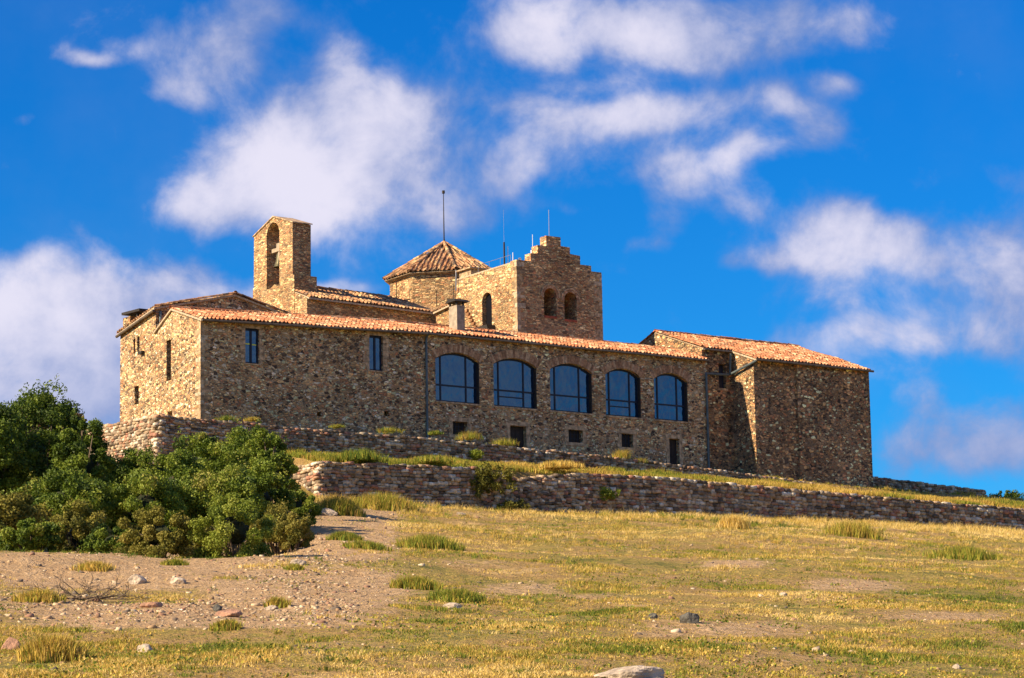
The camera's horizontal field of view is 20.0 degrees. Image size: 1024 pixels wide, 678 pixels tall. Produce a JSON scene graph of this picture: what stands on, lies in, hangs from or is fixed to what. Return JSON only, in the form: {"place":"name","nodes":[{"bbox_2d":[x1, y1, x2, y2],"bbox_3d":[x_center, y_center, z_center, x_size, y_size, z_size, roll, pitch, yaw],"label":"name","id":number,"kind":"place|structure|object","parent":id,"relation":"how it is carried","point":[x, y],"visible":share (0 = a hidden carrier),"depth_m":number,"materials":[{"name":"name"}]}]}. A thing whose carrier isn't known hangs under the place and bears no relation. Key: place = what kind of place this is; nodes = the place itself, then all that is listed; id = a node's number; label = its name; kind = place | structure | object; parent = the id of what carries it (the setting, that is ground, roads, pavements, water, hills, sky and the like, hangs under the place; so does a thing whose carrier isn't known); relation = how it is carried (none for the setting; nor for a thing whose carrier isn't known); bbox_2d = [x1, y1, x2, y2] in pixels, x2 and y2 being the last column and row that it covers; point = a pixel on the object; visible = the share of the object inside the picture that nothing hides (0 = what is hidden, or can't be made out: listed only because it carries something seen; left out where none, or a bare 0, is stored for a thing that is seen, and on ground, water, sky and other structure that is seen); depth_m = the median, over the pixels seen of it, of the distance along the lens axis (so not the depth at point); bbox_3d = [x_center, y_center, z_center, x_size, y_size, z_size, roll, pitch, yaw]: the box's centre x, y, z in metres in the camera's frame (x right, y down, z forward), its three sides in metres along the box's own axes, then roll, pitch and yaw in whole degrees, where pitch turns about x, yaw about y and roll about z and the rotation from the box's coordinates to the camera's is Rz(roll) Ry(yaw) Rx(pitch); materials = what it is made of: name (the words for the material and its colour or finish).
{"place":"outdoors","nodes":[
{"label":"outdoors","id":0,"kind":"place"},
{"bbox_2d":[0,457,1023,677],"bbox_3d":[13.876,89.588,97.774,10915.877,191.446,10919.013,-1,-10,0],"label":"ground","id":1,"kind":"structure","parent":0,"point":[19,563],"depth_m":86.87,"materials":[{"name":"soil"}]},
{"bbox_2d":[1,637,20,650],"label":"rock","id":2,"kind":"object","parent":1,"relation":"on","point":[9,643],"visible":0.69,"depth_m":64.21,"materials":[{"name":"stone"}]},
{"bbox_2d":[0,402,46,496],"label":"tall bush","id":3,"kind":"object","parent":1,"relation":"on","point":[17,461],"visible":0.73,"depth_m":128.51,"materials":[{"name":"green plant"}]},
{"bbox_2d":[0,483,52,530],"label":"shrub","id":4,"kind":"object","parent":1,"relation":"on","point":[15,507],"visible":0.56,"depth_m":111.75,"materials":[{"name":"green plant"}]},
{"bbox_2d":[0,517,65,551],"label":"shrub","id":5,"kind":"object","parent":1,"relation":"on","point":[29,535],"visible":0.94,"depth_m":103.86,"materials":[{"name":"green plant"}]},
{"bbox_2d":[10,587,66,602],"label":"grass tuft","id":6,"kind":"object","parent":1,"relation":"on","point":[45,595],"visible":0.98,"depth_m":77.97,"materials":[{"name":"yellow plant"}]},
{"bbox_2d":[0,373,91,482],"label":"tall bush","id":7,"kind":"object","parent":1,"relation":"on","point":[47,408],"visible":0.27,"depth_m":132.42,"materials":[{"name":"green plant"}]},
{"bbox_2d":[12,631,92,663],"bbox_3d":[-9.646,6.479,60.864,1.729,0.744,1.527,-1,-10,0],"label":"grass tuft","id":8,"kind":"object","parent":1,"relation":"on","point":[60,648],"visible":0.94,"depth_m":60.54,"materials":[{"name":"yellow plant"}]},
{"bbox_2d":[1,454,115,540],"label":"shrub","id":9,"kind":"object","parent":1,"relation":"on","point":[55,497],"visible":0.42,"depth_m":115.82,"materials":[{"name":"green plant"}]},
{"bbox_2d":[48,499,112,552],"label":"shrub","id":10,"kind":"object","parent":1,"relation":"on","point":[77,525],"visible":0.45,"depth_m":105.88,"materials":[{"name":"green plant"}]},
{"bbox_2d":[16,564,146,599],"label":"dead branch","id":11,"kind":"object","parent":1,"relation":"on","point":[102,597],"visible":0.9,"depth_m":81.33,"materials":[{"name":"brown wood"}]},
{"bbox_2d":[50,408,117,490],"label":"tall bush","id":12,"kind":"object","parent":1,"relation":"on","point":[99,463],"visible":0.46,"depth_m":127.71,"materials":[{"name":"green plant"}]},
{"bbox_2d":[69,559,116,571],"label":"grass tuft","id":13,"kind":"object","parent":1,"relation":"on","point":[97,566],"visible":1,"depth_m":92.10,"materials":[{"name":"yellow plant"}]},
{"bbox_2d":[74,579,132,597],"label":"dead branch","id":14,"kind":"object","parent":1,"relation":"on","point":[97,594],"visible":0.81,"depth_m":82.33,"materials":[{"name":"brown wood"}]},
{"bbox_2d":[76,517,139,553],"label":"shrub","id":15,"kind":"object","parent":1,"relation":"on","point":[99,539],"visible":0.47,"depth_m":103.77,"materials":[{"name":"green plant"}]},
{"bbox_2d":[105,442,168,493],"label":"shrub","id":16,"kind":"object","parent":1,"relation":"on","point":[124,465],"visible":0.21,"depth_m":132.91,"materials":[{"name":"green plant"}]},
{"bbox_2d":[128,574,146,583],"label":"rock","id":17,"kind":"object","parent":1,"relation":"on","point":[136,579],"visible":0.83,"depth_m":87.97,"materials":[{"name":"beige stone"}]},
{"bbox_2d":[137,644,152,651],"bbox_3d":[-8.166,6.971,64.703,0.400,0.347,0.295,-7,-12,31],"label":"rock","id":18,"kind":"object","parent":1,"relation":"on","point":[146,647],"visible":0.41,"depth_m":64.59,"materials":[{"name":"beige stone"}]},
{"bbox_2d":[101,458,190,534],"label":"shrub","id":19,"kind":"object","parent":1,"relation":"on","point":[126,500],"visible":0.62,"depth_m":116.70,"materials":[{"name":"green plant"}]},
{"bbox_2d":[140,602,163,607],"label":"slab","id":20,"kind":"object","parent":1,"relation":"on","point":[151,604],"depth_m":77.10,"materials":[{"name":"stone"}]},
{"bbox_2d":[109,500,195,557],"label":"shrub","id":21,"kind":"object","parent":1,"relation":"on","point":[160,537],"visible":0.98,"depth_m":101.02,"materials":[{"name":"green plant"}]},
{"bbox_2d":[160,558,189,565],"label":"grass tuft","id":22,"kind":"object","parent":1,"relation":"on","point":[175,562],"visible":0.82,"depth_m":95.98,"materials":[{"name":"green plant"}]},
{"bbox_2d":[143,447,208,494],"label":"shrub","id":23,"kind":"object","parent":1,"relation":"on","point":[177,463],"visible":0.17,"depth_m":127.58,"materials":[{"name":"green plant"}]},
{"bbox_2d":[170,577,186,584],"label":"rock","id":24,"kind":"object","parent":1,"relation":"on","point":[177,580],"visible":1,"depth_m":87.08,"materials":[{"name":"beige stone"}]},
{"bbox_2d":[155,426,222,477],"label":"shrub","id":25,"kind":"object","parent":1,"relation":"on","point":[200,444],"visible":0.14,"depth_m":140.34,"materials":[{"name":"green plant"}]},
{"bbox_2d":[169,524,223,557],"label":"shrub","id":26,"kind":"object","parent":1,"relation":"on","point":[195,545],"visible":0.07,"depth_m":103.71,"materials":[{"name":"green plant"}]},
{"bbox_2d":[151,452,272,535],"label":"shrub","id":27,"kind":"object","parent":1,"relation":"on","point":[243,487],"visible":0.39,"depth_m":118.60,"materials":[{"name":"green plant"}]},
{"bbox_2d":[213,604,222,611],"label":"rock","id":28,"kind":"object","parent":1,"relation":"on","point":[217,607],"visible":0.73,"depth_m":76.62,"materials":[{"name":"grey stone"}]},
{"bbox_2d":[208,618,245,631],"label":"grass tuft","id":29,"kind":"object","parent":1,"relation":"on","point":[225,625],"visible":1,"depth_m":68.99,"materials":[{"name":"green plant"}]},
{"bbox_2d":[215,609,242,616],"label":"slab","id":30,"kind":"object","parent":1,"relation":"on","point":[232,613],"depth_m":74.52,"materials":[{"name":"pink stone"}]},
{"bbox_2d":[186,489,281,557],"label":"shrub","id":31,"kind":"object","parent":1,"relation":"on","point":[231,531],"visible":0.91,"depth_m":100.83,"materials":[{"name":"green plant"}]},
{"bbox_2d":[195,417,294,500],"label":"shrub","id":32,"kind":"object","parent":1,"relation":"on","point":[227,453],"visible":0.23,"depth_m":138.37,"materials":[{"name":"green plant"}]},
{"bbox_2d":[215,452,300,517],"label":"shrub","id":33,"kind":"object","parent":1,"relation":"on","point":[267,481],"visible":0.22,"depth_m":121.33,"materials":[{"name":"green plant"}]},
{"bbox_2d":[264,605,278,610],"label":"rock","id":34,"kind":"object","parent":1,"relation":"on","point":[271,608],"visible":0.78,"depth_m":77.41,"materials":[{"name":"beige stone"}]},
{"bbox_2d":[246,427,301,502],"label":"shrub","id":35,"kind":"object","parent":1,"relation":"on","point":[279,451],"visible":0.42,"depth_m":132.88,"materials":[{"name":"green plant"}]},
{"bbox_2d":[249,498,302,554],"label":"shrub","id":36,"kind":"object","parent":1,"relation":"on","point":[277,509],"visible":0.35,"depth_m":112.07,"materials":[{"name":"green plant"}]},
{"bbox_2d":[262,595,292,608],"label":"grass tuft","id":37,"kind":"object","parent":1,"relation":"on","point":[282,602],"visible":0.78,"depth_m":78.49,"materials":[{"name":"plant"}]},
{"bbox_2d":[271,509,314,552],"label":"shrub","id":38,"kind":"object","parent":1,"relation":"on","point":[294,527],"visible":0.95,"depth_m":110.97,"materials":[{"name":"green plant"}]},
{"bbox_2d":[283,563,304,570],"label":"grass tuft","id":39,"kind":"object","parent":1,"relation":"on","point":[293,567],"visible":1,"depth_m":92.80,"materials":[{"name":"plant"}]},
{"bbox_2d":[290,559,305,564],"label":"rock","id":40,"kind":"object","parent":1,"relation":"on","point":[298,561],"visible":0.78,"depth_m":94.26,"materials":[{"name":"beige stone"}]},
{"bbox_2d":[290,486,324,524],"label":"shrub","id":41,"kind":"object","parent":1,"relation":"on","point":[302,506],"visible":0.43,"depth_m":124.46,"materials":[{"name":"green plant"}]},
{"bbox_2d":[320,508,337,515],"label":"rock","id":42,"kind":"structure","parent":1,"relation":"on","point":[328,512],"depth_m":138.58,"materials":[{"name":"grey stone"}]},
{"bbox_2d":[325,530,350,540],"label":"grass tuft","id":43,"kind":"object","parent":1,"relation":"on","point":[336,536],"visible":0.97,"depth_m":116.24,"materials":[{"name":"green plant"}]},
{"bbox_2d":[314,493,368,516],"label":"grass tuft","id":44,"kind":"object","parent":1,"relation":"on","point":[342,506],"visible":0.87,"depth_m":139.67,"materials":[{"name":"green plant"}]},
{"bbox_2d":[340,532,363,540],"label":"grass tuft","id":45,"kind":"object","parent":1,"relation":"on","point":[350,536],"visible":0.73,"depth_m":115.70,"materials":[{"name":"green plant"}]},
{"bbox_2d":[329,448,388,462],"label":"grass tuft","id":46,"kind":"object","parent":1,"relation":"on","point":[361,455],"visible":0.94,"depth_m":160.82,"materials":[{"name":"green plant"}]},
{"bbox_2d":[339,539,391,551],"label":"grass tuft","id":47,"kind":"object","parent":1,"relation":"on","point":[364,545],"visible":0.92,"depth_m":106.34,"materials":[{"name":"green plant"}]},
{"bbox_2d":[349,490,418,511],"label":"grass tuft","id":48,"kind":"object","parent":1,"relation":"on","point":[389,502],"visible":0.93,"depth_m":151.36,"materials":[{"name":"plant"}]},
{"bbox_2d":[387,574,443,589],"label":"grass tuft","id":49,"kind":"object","parent":1,"relation":"on","point":[419,582],"visible":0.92,"depth_m":88.53,"materials":[{"name":"plant"}]},
{"bbox_2d":[405,454,456,464],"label":"grass tuft","id":50,"kind":"object","parent":1,"relation":"on","point":[430,459],"visible":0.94,"depth_m":163.75,"materials":[{"name":"yellow plant"}]},
{"bbox_2d":[396,533,470,550],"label":"grass tuft","id":51,"kind":"object","parent":1,"relation":"on","point":[433,541],"visible":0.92,"depth_m":109.98,"materials":[{"name":"plant"}]},
{"bbox_2d":[443,602,462,608],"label":"rock","id":52,"kind":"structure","parent":1,"relation":"on","point":[450,604],"depth_m":79.32,"materials":[{"name":"beige stone"}]},
{"bbox_2d":[427,586,487,604],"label":"grass tuft","id":53,"kind":"object","parent":1,"relation":"on","point":[465,595],"visible":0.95,"depth_m":83.44,"materials":[{"name":"green plant"}]},
{"bbox_2d":[77,414,865,490],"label":"terrace wall","id":54,"kind":"structure","parent":1,"relation":"on","point":[159,431],"depth_m":167.60,"materials":[{"name":"stone"}]},
{"bbox_2d":[213,415,238,421],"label":"grass tuft","id":55,"kind":"object","parent":54,"relation":"on","point":[227,418],"visible":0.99,"depth_m":163.28,"materials":[{"name":"green plant"}]},
{"bbox_2d":[243,416,258,421],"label":"grass tuft","id":56,"kind":"object","parent":54,"relation":"on","point":[253,418],"visible":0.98,"depth_m":164.21,"materials":[{"name":"yellow plant"}]},
{"bbox_2d":[327,424,345,428],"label":"grass tuft","id":57,"kind":"object","parent":54,"relation":"on","point":[336,426],"visible":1,"depth_m":167.34,"materials":[{"name":"plant"}]},
{"bbox_2d":[376,426,403,433],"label":"grass tuft","id":58,"kind":"object","parent":54,"relation":"on","point":[387,429],"visible":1,"depth_m":169.30,"materials":[{"name":"green plant"}]},
{"bbox_2d":[427,429,443,434],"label":"grass tuft","id":59,"kind":"object","parent":54,"relation":"on","point":[437,432],"visible":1,"depth_m":171.14,"materials":[{"name":"green plant"}]},
{"bbox_2d":[453,429,483,440],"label":"grass tuft","id":60,"kind":"object","parent":54,"relation":"on","point":[472,436],"visible":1,"depth_m":172.33,"materials":[{"name":"plant"}]},
{"bbox_2d":[469,449,483,460],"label":"bush","id":61,"kind":"object","parent":54,"relation":"attached to","point":[476,454],"visible":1,"depth_m":171.81,"materials":[{"name":"green plant"}]},
{"bbox_2d":[485,437,518,446],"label":"grass tuft","id":62,"kind":"object","parent":54,"relation":"on","point":[504,442],"visible":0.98,"depth_m":173.68,"materials":[{"name":"green plant"}]},
{"bbox_2d":[606,449,630,458],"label":"grass tuft","id":63,"kind":"object","parent":54,"relation":"on","point":[624,454],"visible":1,"depth_m":178.49,"materials":[{"name":"yellow plant"}]},
{"bbox_2d":[634,458,650,463],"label":"grass tuft","id":64,"kind":"object","parent":54,"relation":"on","point":[642,460],"visible":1,"depth_m":179.17,"materials":[{"name":"plant"}]},
{"bbox_2d":[115,190,873,488],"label":"stone monastery","id":65,"kind":"structure","parent":1,"relation":"on","point":[449,340],"depth_m":183.81,"materials":[{"name":"stone"}]},
{"bbox_2d":[238,324,264,365],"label":"tall window","id":66,"kind":"structure","parent":65,"relation":"in","point":[250,340],"depth_m":169.57,"materials":[{"name":"clear glass"}]},
{"bbox_2d":[363,331,388,372],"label":"tall window","id":67,"kind":"structure","parent":65,"relation":"in","point":[374,356],"depth_m":174.35,"materials":[{"name":"clear glass"}]},
{"bbox_2d":[430,344,482,405],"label":"arched window","id":68,"kind":"structure","parent":65,"relation":"in","point":[457,375],"depth_m":177.53,"materials":[{"name":"blue glass"}]},
{"bbox_2d":[448,417,471,437],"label":"low window","id":69,"kind":"structure","parent":65,"relation":"in","point":[456,426],"depth_m":176.97,"materials":[{"name":"metal"}]},
{"bbox_2d":[489,350,540,410],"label":"arched window","id":70,"kind":"structure","parent":65,"relation":"in","point":[515,387],"depth_m":179.93,"materials":[{"name":"blue glass"}]},
{"bbox_2d":[506,421,530,447],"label":"low door","id":71,"kind":"structure","parent":65,"relation":"in","point":[514,433],"depth_m":179.41,"materials":[{"name":"brown wood"}]},
{"bbox_2d":[545,355,595,415],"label":"arched window","id":72,"kind":"structure","parent":65,"relation":"in","point":[570,385],"depth_m":182.28,"materials":[{"name":"blue glass"}]},
{"bbox_2d":[564,425,586,445],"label":"low window","id":73,"kind":"structure","parent":65,"relation":"in","point":[571,437],"depth_m":181.74,"materials":[{"name":"metal"}]},
{"bbox_2d":[601,360,644,419],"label":"arched window","id":74,"kind":"structure","parent":65,"relation":"in","point":[623,393],"depth_m":184.52,"materials":[{"name":"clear glass"}]},
{"bbox_2d":[617,429,636,450],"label":"low window","id":75,"kind":"structure","parent":65,"relation":"in","point":[624,443],"depth_m":183.98,"materials":[{"name":"stone"}]},
{"bbox_2d":[649,365,691,423],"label":"arched window","id":76,"kind":"structure","parent":65,"relation":"in","point":[670,391],"depth_m":186.64,"materials":[{"name":"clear glass"}]},
{"bbox_2d":[665,434,683,464],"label":"low door","id":77,"kind":"structure","parent":65,"relation":"in","point":[671,444],"depth_m":186.05,"materials":[{"name":"stone"}]},
{"bbox_2d":[719,365,722,387],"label":"side window","id":78,"kind":"structure","parent":65,"relation":"in","point":[720,366],"depth_m":189.82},
{"bbox_2d":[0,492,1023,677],"bbox_3d":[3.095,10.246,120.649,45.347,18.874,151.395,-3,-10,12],"label":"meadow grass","id":79,"kind":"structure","parent":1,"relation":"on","point":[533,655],"depth_m":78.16,"materials":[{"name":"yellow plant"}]},
{"bbox_2d":[0,509,1023,677],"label":"pebbles","id":80,"kind":"object","parent":1,"relation":"on","point":[162,612],"visible":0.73,"depth_m":79.66,"materials":[{"name":"stone"}]},
{"bbox_2d":[496,498,530,511],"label":"wall shrub","id":81,"kind":"object","parent":1,"relation":"on","point":[510,505],"visible":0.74,"depth_m":164.90,"materials":[{"name":"green plant"}]},
{"bbox_2d":[533,459,584,470],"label":"grass tuft","id":82,"kind":"object","parent":1,"relation":"on","point":[558,465],"visible":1,"depth_m":168.74,"materials":[{"name":"yellow plant"}]},
{"bbox_2d":[593,665,664,677],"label":"boulder","id":83,"kind":"object","parent":1,"relation":"on","point":[639,671],"visible":0.99,"depth_m":54.69,"materials":[{"name":"beige stone"}]},
{"bbox_2d":[648,613,657,618],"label":"rock","id":84,"kind":"object","parent":1,"relation":"on","point":[654,615],"visible":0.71,"depth_m":76.02,"materials":[{"name":"grey stone"}]},
{"bbox_2d":[291,461,1023,530],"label":"terrace wall","id":85,"kind":"structure","parent":1,"relation":"on","point":[447,485],"depth_m":170.90,"materials":[{"name":"stone"}]},
{"bbox_2d":[464,461,517,498],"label":"bush","id":86,"kind":"object","parent":85,"relation":"attached to","point":[488,474],"visible":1,"depth_m":164.61,"materials":[{"name":"green plant"}]},
{"bbox_2d":[597,486,620,499],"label":"bush","id":87,"kind":"object","parent":85,"relation":"attached to","point":[607,493],"visible":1,"depth_m":169.50,"materials":[{"name":"green plant"}]},
{"bbox_2d":[284,446,1023,507],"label":"terrace grass","id":88,"kind":"structure","parent":85,"relation":"on","point":[313,455],"depth_m":177.70,"materials":[{"name":"plant"}]},
{"bbox_2d":[680,612,698,623],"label":"rock","id":89,"kind":"object","parent":1,"relation":"on","point":[690,618],"visible":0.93,"depth_m":73.01,"materials":[{"name":"grey stone"}]},
{"bbox_2d":[716,512,752,529],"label":"grass tuft","id":90,"kind":"object","parent":1,"relation":"on","point":[739,522],"visible":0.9,"depth_m":153.52,"materials":[{"name":"yellow plant"}]},
{"bbox_2d":[661,462,894,490],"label":"ledge grass","id":91,"kind":"structure","parent":1,"relation":"on","point":[827,482],"depth_m":188.12,"materials":[{"name":"plant"}]},
{"bbox_2d":[821,519,886,539],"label":"grass tuft","id":92,"kind":"object","parent":1,"relation":"on","point":[853,529],"visible":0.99,"depth_m":149.02,"materials":[{"name":"plant"}]},
{"bbox_2d":[873,476,986,496],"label":"boundary wall","id":93,"kind":"structure","parent":1,"relation":"on","point":[920,486],"depth_m":198.88,"materials":[{"name":"stone"}]},
{"bbox_2d":[873,485,1023,499],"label":"hilltop grass","id":94,"kind":"structure","parent":1,"relation":"on","point":[902,490],"depth_m":194.67,"materials":[{"name":"plant"}]},
{"bbox_2d":[952,664,960,668],"bbox_3d":[9.493,7.006,61.890,0.198,0.160,0.170,-2,-10,5],"label":"rock","id":95,"kind":"object","parent":1,"relation":"on","point":[956,666],"visible":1,"depth_m":61.82,"materials":[{"name":"beige stone"}]},
{"bbox_2d":[921,543,1003,560],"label":"grass tuft","id":96,"kind":"object","parent":1,"relation":"on","point":[969,553],"visible":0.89,"depth_m":130.09,"materials":[{"name":"green plant"}]},
{"bbox_2d":[989,490,1023,498],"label":"bush","id":97,"kind":"object","parent":1,"relation":"on","point":[1010,493],"visible":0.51,"depth_m":204.33,"materials":[{"name":"green plant"}]},
{"bbox_2d":[0,0,1023,496],"label":"sky","id":98,"kind":"structure","parent":0,"point":[843,179],"materials":[{"name":"blue"}]}
]}

